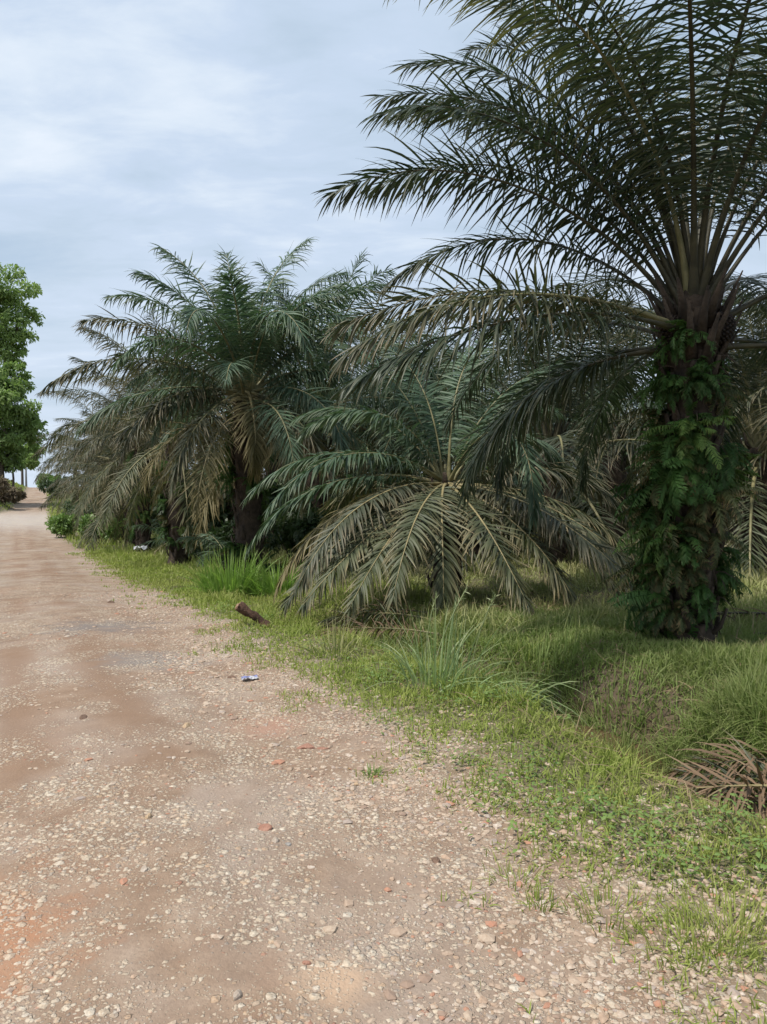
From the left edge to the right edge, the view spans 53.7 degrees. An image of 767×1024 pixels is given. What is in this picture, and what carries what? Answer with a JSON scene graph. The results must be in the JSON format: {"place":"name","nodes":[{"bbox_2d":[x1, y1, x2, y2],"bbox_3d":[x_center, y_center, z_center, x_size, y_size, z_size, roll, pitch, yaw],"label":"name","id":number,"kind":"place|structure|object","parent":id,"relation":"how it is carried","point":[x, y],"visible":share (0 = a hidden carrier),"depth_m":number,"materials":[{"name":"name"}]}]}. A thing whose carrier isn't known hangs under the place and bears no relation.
{"place":"outdoors","nodes":[
{"label":"outdoors","id":0,"kind":"place"},
{"bbox_2d":[0,531,174,603],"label":"gravel","id":1,"kind":"structure","parent":0,"point":[60,584],"depth_m":14.08,"materials":[{"name":"beige gravel"}]},
{"bbox_2d":[0,487,766,1023],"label":"road","id":2,"kind":"structure","parent":0,"point":[56,845],"depth_m":3.16,"materials":[{"name":"beige gravel"}]},
{"bbox_2d":[79,714,86,719],"bbox_3d":[-1.999,1.371,5.058,0.045,0.031,0.087,1,3,14],"label":"stone","id":3,"kind":"object","parent":2,"relation":"on","point":[83,716],"visible":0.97,"depth_m":5.04,"materials":[{"name":"stone"}]},
{"bbox_2d":[140,865,147,871],"bbox_3d":[-0.972,1.452,3.080,0.030,0.022,0.050,-1,3,-11],"label":"stone","id":4,"kind":"object","parent":2,"relation":"on","point":[144,868],"visible":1,"depth_m":3.07,"materials":[{"name":"white stone"}]},
{"bbox_2d":[145,813,151,818],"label":"stone","id":5,"kind":"object","parent":2,"relation":"on","point":[148,816],"visible":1,"depth_m":3.53,"materials":[{"name":"beige stone"}]},
{"bbox_2d":[183,722,190,727],"bbox_3d":[-1.276,1.390,4.926,0.046,0.036,0.094,0,3,0],"label":"stone","id":6,"kind":"object","parent":2,"relation":"on","point":[187,725],"visible":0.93,"depth_m":4.91,"materials":[{"name":"beige stone"}]},
{"bbox_2d":[233,989,241,1000],"bbox_3d":[-0.443,1.472,2.309,0.027,0.034,0.042,0,3,6],"label":"stone","id":7,"kind":"object","parent":2,"relation":"on","point":[237,994],"visible":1,"depth_m":2.30,"materials":[{"name":"white stone"}]},
{"bbox_2d":[241,675,257,679],"bbox_3d":[-1.092,1.352,6.196,0.141,0.029,0.084,-1,3,-17],"label":"plastic wrapper","id":8,"kind":"object","parent":2,"relation":"on","point":[250,677],"visible":1,"depth_m":6.19,"materials":[{"name":"white plastic"}]},
{"bbox_2d":[258,823,271,830],"bbox_3d":[-0.541,1.448,3.459,0.065,0.042,0.046,0,3,-5],"label":"stone","id":9,"kind":"object","parent":2,"relation":"on","point":[265,827],"visible":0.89,"depth_m":3.45,"materials":[{"name":"stone"}]},
{"bbox_2d":[272,837,278,842],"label":"stone","id":10,"kind":"object","parent":2,"relation":"on","point":[275,839],"visible":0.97,"depth_m":3.33,"materials":[{"name":"white stone"}]},
{"bbox_2d":[297,743,314,748],"bbox_3d":[-0.470,1.420,4.569,0.110,0.041,0.076,-1,3,-14],"label":"stone","id":11,"kind":"object","parent":2,"relation":"on","point":[307,746],"visible":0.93,"depth_m":4.54,"materials":[{"name":"stone"}]},
{"bbox_2d":[302,960,310,964],"bbox_3d":[-0.249,1.467,2.466,0.032,0.020,0.021,1,3,16],"label":"stone","id":12,"kind":"object","parent":2,"relation":"on","point":[305,962],"visible":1,"depth_m":2.46,"materials":[{"name":"orange stone"}]},
{"bbox_2d":[360,763,387,777],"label":"weed plant","id":13,"kind":"object","parent":2,"relation":"on","point":[374,772],"visible":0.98,"depth_m":4.15,"materials":[{"name":"green plant"}]},
{"bbox_2d":[431,857,439,863],"bbox_3d":[0.219,1.465,3.179,0.037,0.037,0.055,0,3,-9],"label":"stone","id":14,"kind":"object","parent":2,"relation":"on","point":[435,860],"visible":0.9,"depth_m":3.17,"materials":[{"name":"brown stone"}]},
{"bbox_2d":[477,860,552,894],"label":"weed plant","id":15,"kind":"object","parent":2,"relation":"on","point":[508,870],"visible":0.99,"depth_m":3.03,"materials":[{"name":"green plant"}]},
{"bbox_2d":[516,879,559,912],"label":"weed plant","id":16,"kind":"object","parent":2,"relation":"on","point":[536,895],"visible":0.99,"depth_m":2.85,"materials":[{"name":"green plant"}]},
{"bbox_2d":[604,896,764,978],"bbox_3d":[1.032,1.427,2.573,0.466,0.125,0.477,-2,3,-41],"label":"weed plant","id":17,"kind":"object","parent":2,"relation":"on","point":[692,933],"visible":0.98,"depth_m":2.60,"materials":[{"name":"green plant"}]},
{"bbox_2d":[0,484,766,1023],"bbox_3d":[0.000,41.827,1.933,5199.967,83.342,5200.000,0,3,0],"label":"ground","id":18,"kind":"structure","parent":0,"point":[562,882],"depth_m":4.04,"materials":[{"name":"green plant"}]},
{"bbox_2d":[0,475,12,492],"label":"shrub","id":19,"kind":"object","parent":18,"relation":"on","point":[5,485],"visible":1,"depth_m":83.75,"materials":[{"name":"green plant"}]},
{"bbox_2d":[0,485,22,504],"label":"shrub","id":20,"kind":"object","parent":18,"relation":"on","point":[13,494],"visible":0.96,"depth_m":87.59,"materials":[{"name":"brown plant"}]},
{"bbox_2d":[15,491,26,502],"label":"shrub","id":21,"kind":"object","parent":18,"relation":"on","point":[23,495],"visible":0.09,"depth_m":99.86,"materials":[{"name":"green plant"}]},
{"bbox_2d":[0,262,45,367],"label":"broadleaf tree","id":22,"kind":"object","parent":18,"relation":"on","point":[19,333],"visible":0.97,"depth_m":102.33,"materials":[{"name":"green plant"}]},
{"bbox_2d":[0,361,47,486],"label":"broadleaf tree","id":23,"kind":"object","parent":18,"relation":"on","point":[23,419],"visible":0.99,"depth_m":93.66,"materials":[{"name":"green plant"}]},
{"bbox_2d":[25,467,26,486],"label":"utility pole","id":24,"kind":"object","parent":18,"relation":"on","point":[26,477],"visible":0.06,"depth_m":174.66,"materials":[{"name":"concrete"}]},
{"bbox_2d":[21,442,46,484],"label":"broadleaf tree","id":25,"kind":"object","parent":18,"relation":"on","point":[30,464],"visible":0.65,"depth_m":165.47,"materials":[{"name":"green plant"}]},
{"bbox_2d":[36,473,61,486],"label":"shrub","id":26,"kind":"object","parent":18,"relation":"on","point":[51,479],"visible":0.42,"depth_m":138.93,"materials":[{"name":"green plant"}]},
{"bbox_2d":[37,476,68,497],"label":"shrub","id":27,"kind":"object","parent":18,"relation":"on","point":[43,487],"visible":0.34,"depth_m":111.00,"materials":[{"name":"green plant"}]},
{"bbox_2d":[44,513,76,536],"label":"shrub","id":28,"kind":"object","parent":18,"relation":"on","point":[61,523],"visible":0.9,"depth_m":38.98,"materials":[{"name":"green plant"}]},
{"bbox_2d":[40,442,91,502],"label":"oil palm","id":29,"kind":"object","parent":18,"relation":"on","point":[48,475],"visible":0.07,"depth_m":89.80,"materials":[{"name":"green plant"}]},
{"bbox_2d":[36,416,106,513],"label":"oil palm","id":30,"kind":"object","parent":18,"relation":"on","point":[47,461],"visible":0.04,"depth_m":47.22,"materials":[{"name":"green plant"}]},
{"bbox_2d":[53,451,96,500],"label":"oil palm","id":31,"kind":"object","parent":18,"relation":"on","point":[70,477],"visible":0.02,"depth_m":69.62,"materials":[{"name":"green plant"}]},
{"bbox_2d":[48,451,102,512],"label":"oil palm","id":32,"kind":"object","parent":18,"relation":"on","point":[69,472],"visible":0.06,"depth_m":59.43,"materials":[{"name":"green plant"}]},
{"bbox_2d":[45,432,110,538],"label":"oil palm","id":33,"kind":"object","parent":18,"relation":"on","point":[76,492],"visible":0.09,"depth_m":40.30,"materials":[{"name":"green plant"}]},
{"bbox_2d":[59,497,100,515],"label":"shrub","id":34,"kind":"object","parent":18,"relation":"on","point":[68,509],"visible":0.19,"depth_m":46.21,"materials":[{"name":"green plant"}]},
{"bbox_2d":[0,480,163,553],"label":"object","id":35,"kind":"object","parent":18,"relation":"on","point":[77,538],"depth_m":35.44,"materials":[{"name":"green plant"}]},
{"bbox_2d":[33,392,156,539],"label":"oil palm","id":36,"kind":"object","parent":18,"relation":"on","point":[79,460],"visible":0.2,"depth_m":35.61,"materials":[{"name":"green plant"}]},
{"bbox_2d":[38,415,158,550],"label":"oil palm","id":37,"kind":"object","parent":18,"relation":"on","point":[71,488],"visible":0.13,"depth_m":30.07,"materials":[{"name":"green plant"}]},
{"bbox_2d":[74,512,123,542],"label":"shrub","id":38,"kind":"object","parent":18,"relation":"on","point":[86,519],"visible":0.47,"depth_m":33.90,"materials":[{"name":"green plant"}]},
{"bbox_2d":[34,356,221,551],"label":"oil palm","id":39,"kind":"object","parent":18,"relation":"on","point":[139,537],"visible":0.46,"depth_m":26.55,"materials":[{"name":"green plant"}]},
{"bbox_2d":[82,393,196,509],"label":"oil palm","id":40,"kind":"object","parent":18,"relation":"on","point":[111,458],"visible":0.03,"depth_m":39.92,"materials":[{"name":"green plant"}]},
{"bbox_2d":[134,546,146,549],"bbox_3d":[-8.549,1.250,26.675,0.461,0.161,0.300,-1,3,-17],"label":"litter sheet","id":41,"kind":"object","parent":18,"relation":"on","point":[142,547],"visible":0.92,"depth_m":26.62,"materials":[{"name":"white plastic"}]},
{"bbox_2d":[129,519,166,545],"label":"palm seedling","id":42,"kind":"object","parent":18,"relation":"on","point":[137,526],"visible":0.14,"depth_m":25.51,"materials":[{"name":"green plant"}]},
{"bbox_2d":[29,308,303,565],"bbox_3d":[-5.777,-1.812,20.514,6.916,7.221,6.580,-1,3,-28],"label":"oil palm","id":43,"kind":"object","parent":18,"relation":"on","point":[174,522],"visible":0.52,"depth_m":20.50,"materials":[{"name":"green plant"}]},
{"bbox_2d":[134,472,200,530],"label":"shrub","id":44,"kind":"object","parent":18,"relation":"on","point":[160,497],"visible":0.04,"depth_m":28.80,"materials":[{"name":"green plant"}]},
{"bbox_2d":[136,515,229,555],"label":"palm seedling","id":45,"kind":"object","parent":18,"relation":"on","point":[143,544],"visible":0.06,"depth_m":22.41,"materials":[{"name":"green plant"}]},
{"bbox_2d":[166,461,234,528],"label":"shrub","id":46,"kind":"object","parent":18,"relation":"on","point":[225,514],"visible":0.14,"depth_m":22.70,"materials":[{"name":"green plant"}]},
{"bbox_2d":[177,516,235,561],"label":"shrub","id":47,"kind":"object","parent":18,"relation":"on","point":[221,531],"visible":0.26,"depth_m":19.37,"materials":[{"name":"green plant"}]},
{"bbox_2d":[116,362,301,478],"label":"oil palm","id":48,"kind":"object","parent":18,"relation":"on","point":[196,441],"visible":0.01,"depth_m":30.69,"materials":[{"name":"green plant"}]},
{"bbox_2d":[39,236,408,575],"bbox_3d":[-2.891,-2.153,15.143,7.204,7.794,5.719,0,3,0],"label":"oil palm","id":49,"kind":"object","parent":18,"relation":"on","point":[247,337],"visible":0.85,"depth_m":14.62,"materials":[{"name":"green plant"}]},
{"bbox_2d":[178,524,277,573],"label":"palm seedling","id":50,"kind":"object","parent":18,"relation":"on","point":[216,543],"visible":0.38,"depth_m":16.13,"materials":[{"name":"green plant"}]},
{"bbox_2d":[171,544,296,594],"bbox_3d":[-2.579,0.967,12.948,2.217,0.939,2.136,1,3,22],"label":"grass clump","id":51,"kind":"object","parent":18,"relation":"on","point":[216,579],"visible":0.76,"depth_m":12.76,"materials":[{"name":"green plant"}]},
{"bbox_2d":[235,602,270,626],"bbox_3d":[-1.531,1.219,8.905,0.439,0.347,0.215,0,3,0],"label":"cut frond butt","id":52,"kind":"object","parent":18,"relation":"on","point":[244,609],"visible":0.89,"depth_m":8.86,"materials":[{"name":"brown wood"}]},
{"bbox_2d":[227,551,314,596],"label":"grass clump","id":53,"kind":"object","parent":18,"relation":"on","point":[269,586],"visible":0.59,"depth_m":12.57,"materials":[{"name":"green plant"}]},
{"bbox_2d":[156,349,388,538],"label":"oil palm","id":54,"kind":"object","parent":18,"relation":"on","point":[273,469],"visible":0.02,"depth_m":26.68,"materials":[{"name":"green plant"}]},
{"bbox_2d":[261,477,303,532],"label":"shrub","id":55,"kind":"object","parent":18,"relation":"on","point":[270,495],"visible":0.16,"depth_m":22.83,"materials":[{"name":"green plant"}]},
{"bbox_2d":[262,508,334,565],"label":"shrub","id":56,"kind":"object","parent":18,"relation":"on","point":[303,527],"visible":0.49,"depth_m":17.45,"materials":[{"name":"green plant"}]},
{"bbox_2d":[154,250,466,549],"bbox_3d":[-1.754,-2.388,18.998,7.630,7.890,7.426,0,3,0],"label":"oil palm","id":57,"kind":"object","parent":18,"relation":"on","point":[328,362],"visible":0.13,"depth_m":18.05,"materials":[{"name":"green plant"}]},
{"bbox_2d":[276,497,378,562],"bbox_3d":[-1.202,0.507,18.213,2.519,1.731,2.162,-2,4,-41],"label":"shrub","id":58,"kind":"object","parent":18,"relation":"on","point":[294,513],"visible":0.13,"depth_m":17.98,"materials":[{"name":"green plant"}]},
{"bbox_2d":[284,615,382,660],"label":"grass clump","id":59,"kind":"object","parent":18,"relation":"on","point":[334,647],"visible":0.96,"depth_m":7.14,"materials":[{"name":"green plant"}]},
{"bbox_2d":[328,471,383,523],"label":"shrub","id":60,"kind":"object","parent":18,"relation":"on","point":[358,494],"visible":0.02,"depth_m":23.94,"materials":[{"name":"green plant"}]},
{"bbox_2d":[281,362,452,489],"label":"oil palm","id":61,"kind":"object","parent":18,"relation":"on","point":[353,405],"visible":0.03,"depth_m":28.10,"materials":[{"name":"green plant"}]},
{"bbox_2d":[316,597,432,634],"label":"fallen frond","id":62,"kind":"object","parent":18,"relation":"on","point":[364,615],"visible":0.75,"depth_m":8.87,"materials":[{"name":"brown plant"}]},
{"bbox_2d":[321,594,427,628],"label":"fallen frond","id":63,"kind":"object","parent":18,"relation":"on","point":[391,610],"visible":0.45,"depth_m":9.16,"materials":[{"name":"brown plant"}]},
{"bbox_2d":[313,612,438,643],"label":"fallen frond","id":64,"kind":"object","parent":18,"relation":"on","point":[378,630],"visible":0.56,"depth_m":8.20,"materials":[{"name":"brown plant"}]},
{"bbox_2d":[266,322,516,546],"bbox_3d":[0.286,-2.070,20.759,7.341,6.848,6.751,0,3,0],"label":"oil palm","id":65,"kind":"object","parent":18,"relation":"on","point":[380,448],"visible":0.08,"depth_m":20.20,"materials":[{"name":"green plant"}]},
{"bbox_2d":[364,441,454,477],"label":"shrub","id":66,"kind":"object","parent":18,"relation":"on","point":[416,466],"visible":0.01,"depth_m":34.29,"materials":[{"name":"green plant"}]},
{"bbox_2d":[352,327,523,485],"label":"oil palm","id":67,"kind":"object","parent":18,"relation":"on","point":[445,362],"visible":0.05,"depth_m":26.97,"materials":[{"name":"green plant"}]},
{"bbox_2d":[241,326,639,623],"bbox_3d":[0.971,-0.713,11.201,5.830,4.657,5.577,-1,3,-25],"label":"oil palm","id":68,"kind":"object","parent":18,"relation":"on","point":[436,507],"visible":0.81,"depth_m":10.12,"materials":[{"name":"green plant"}]},
{"bbox_2d":[359,582,522,692],"bbox_3d":[0.500,0.965,5.984,1.433,0.835,1.286,0,3,0],"label":"grass clump","id":69,"kind":"object","parent":18,"relation":"on","point":[445,669],"visible":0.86,"depth_m":5.88,"materials":[{"name":"green plant"}]},
{"bbox_2d":[325,311,622,558],"bbox_3d":[2.350,-1.378,18.355,6.803,6.488,6.365,2,3,39],"label":"oil palm","id":70,"kind":"object","parent":18,"relation":"on","point":[477,546],"visible":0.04,"depth_m":17.91,"materials":[{"name":"green plant"}]},
{"bbox_2d":[198,600,766,886],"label":"weeds","id":71,"kind":"object","parent":18,"relation":"on","point":[697,853],"visible":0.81,"depth_m":3.46,"materials":[{"name":"green plant"}]},
{"bbox_2d":[377,644,588,732],"bbox_3d":[0.806,1.336,5.949,1.593,0.746,1.070,2,3,39],"label":"grass clump","id":72,"kind":"object","parent":18,"relation":"on","point":[546,700],"visible":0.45,"depth_m":5.64,"materials":[{"name":"green plant"}]},
{"bbox_2d":[464,494,533,539],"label":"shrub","id":73,"kind":"object","parent":18,"relation":"on","point":[532,528],"visible":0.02,"depth_m":22.84,"materials":[{"name":"green plant"}]},
{"bbox_2d":[235,587,766,852],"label":"dead grass","id":74,"kind":"structure","parent":18,"relation":"on","point":[687,791],"depth_m":5.18,"materials":[{"name":"plant"}]},
{"bbox_2d":[417,352,609,486],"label":"oil palm","id":75,"kind":"object","parent":18,"relation":"on","point":[531,428],"visible":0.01,"depth_m":25.22,"materials":[{"name":"green plant"}]},
{"bbox_2d":[314,0,766,643],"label":"oil palm","id":76,"kind":"object","parent":18,"relation":"on","point":[678,500],"visible":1,"depth_m":6.83,"materials":[{"name":"green plant"}]},
{"bbox_2d":[493,609,598,714],"bbox_3d":[1.334,1.391,6.852,1.323,1.053,1.223,0,3,0],"label":"grass clump","id":77,"kind":"object","parent":18,"relation":"on","point":[539,659],"visible":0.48,"depth_m":6.94,"materials":[{"name":"green plant"}]},
{"bbox_2d":[348,277,750,576],"bbox_3d":[3.358,-1.155,15.880,8.032,8.032,7.619,1,3,29],"label":"oil palm","id":78,"kind":"object","parent":18,"relation":"on","point":[559,435],"visible":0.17,"depth_m":15.26,"materials":[{"name":"green plant"}]},
{"bbox_2d":[337,593,766,817],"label":"grass","id":79,"kind":"structure","parent":18,"relation":"on","point":[738,703],"depth_m":6.31,"materials":[{"name":"green plant"}]},
{"bbox_2d":[570,484,603,526],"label":"shrub","id":80,"kind":"object","parent":18,"relation":"on","point":[584,509],"visible":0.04,"depth_m":22.77,"materials":[{"name":"green plant"}]},
{"bbox_2d":[528,350,650,483],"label":"oil palm","id":81,"kind":"object","parent":18,"relation":"on","point":[596,437],"visible":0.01,"depth_m":27.25,"materials":[{"name":"green plant"}]},
{"bbox_2d":[549,876,663,934],"bbox_3d":[0.807,1.428,2.766,0.419,0.104,0.318,0,3,0],"label":"weed plant","id":82,"kind":"object","parent":18,"relation":"on","point":[596,889],"visible":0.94,"depth_m":2.81,"materials":[{"name":"green plant"}]},
{"bbox_2d":[476,282,755,546],"bbox_3d":[6.364,-2.364,20.013,7.462,7.339,7.037,2,3,38],"label":"oil palm","id":83,"kind":"object","parent":18,"relation":"on","point":[613,476],"visible":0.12,"depth_m":19.68,"materials":[{"name":"green plant"}]},
{"bbox_2d":[556,637,682,751],"bbox_3d":[1.808,1.500,6.026,1.154,0.948,1.047,-2,3,-37],"label":"grass clump","id":84,"kind":"object","parent":18,"relation":"on","point":[595,710],"visible":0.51,"depth_m":6.14,"materials":[{"name":"green plant"}]},
{"bbox_2d":[553,284,766,581],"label":"oil palm","id":85,"kind":"object","parent":18,"relation":"on","point":[752,532],"visible":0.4,"depth_m":14.19,"materials":[{"name":"green plant"}]},
{"bbox_2d":[586,390,742,532],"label":"oil palm","id":86,"kind":"object","parent":18,"relation":"on","point":[599,477],"visible":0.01,"depth_m":26.61,"materials":[{"name":"green plant"}]},
{"bbox_2d":[625,349,765,534],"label":"oil palm","id":87,"kind":"object","parent":18,"relation":"on","point":[733,528],"visible":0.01,"depth_m":24.80,"materials":[{"name":"green plant"}]},
{"bbox_2d":[635,291,766,500],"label":"oil palm","id":88,"kind":"object","parent":18,"relation":"on","point":[764,397],"visible":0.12,"depth_m":13.34,"materials":[{"name":"green plant"}]},
{"bbox_2d":[646,871,766,976],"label":"weed plant","id":89,"kind":"object","parent":18,"relation":"on","point":[741,919],"visible":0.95,"depth_m":2.70,"materials":[{"name":"green plant"}]},
{"bbox_2d":[662,743,766,816],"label":"fallen frond","id":90,"kind":"object","parent":18,"relation":"on","point":[754,769],"visible":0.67,"depth_m":4.30,"materials":[{"name":"brown plant"}]},
{"bbox_2d":[699,776,766,822],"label":"fallen frond","id":91,"kind":"object","parent":18,"relation":"on","point":[754,806],"visible":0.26,"depth_m":4.27,"materials":[{"name":"brown plant"}]},
{"bbox_2d":[717,607,766,624],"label":"fallen frond","id":92,"kind":"object","parent":18,"relation":"on","point":[746,612],"visible":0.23,"depth_m":8.52,"materials":[{"name":"brown plant"}]},
{"bbox_2d":[725,318,766,440],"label":"oil palm","id":93,"kind":"object","parent":18,"relation":"on","point":[755,375],"depth_m":19.61,"materials":[{"name":"green plant"}]},
{"bbox_2d":[0,0,766,486],"label":"sky","id":94,"kind":"structure","parent":0,"point":[185,127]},
{"bbox_2d":[109,528,766,652],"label":"grass","id":95,"kind":"structure","parent":0,"point":[585,579],"depth_m":11.49,"materials":[{"name":"green plant"}]},
{"bbox_2d":[562,726,758,815],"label":"grass","id":96,"kind":"structure","parent":0,"point":[602,734],"depth_m":5.78,"materials":[{"name":"green plant"}]},
{"bbox_2d":[662,738,766,801],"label":"fallen frond","id":97,"kind":"object","parent":96,"relation":"on","point":[685,774],"visible":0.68,"depth_m":4.67,"materials":[{"name":"brown plant"}]},
{"bbox_2d":[668,730,766,817],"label":"fallen frond","id":98,"kind":"object","parent":96,"relation":"on","point":[761,765],"visible":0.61,"depth_m":4.58,"materials":[{"name":"brown plant"}]}
]}

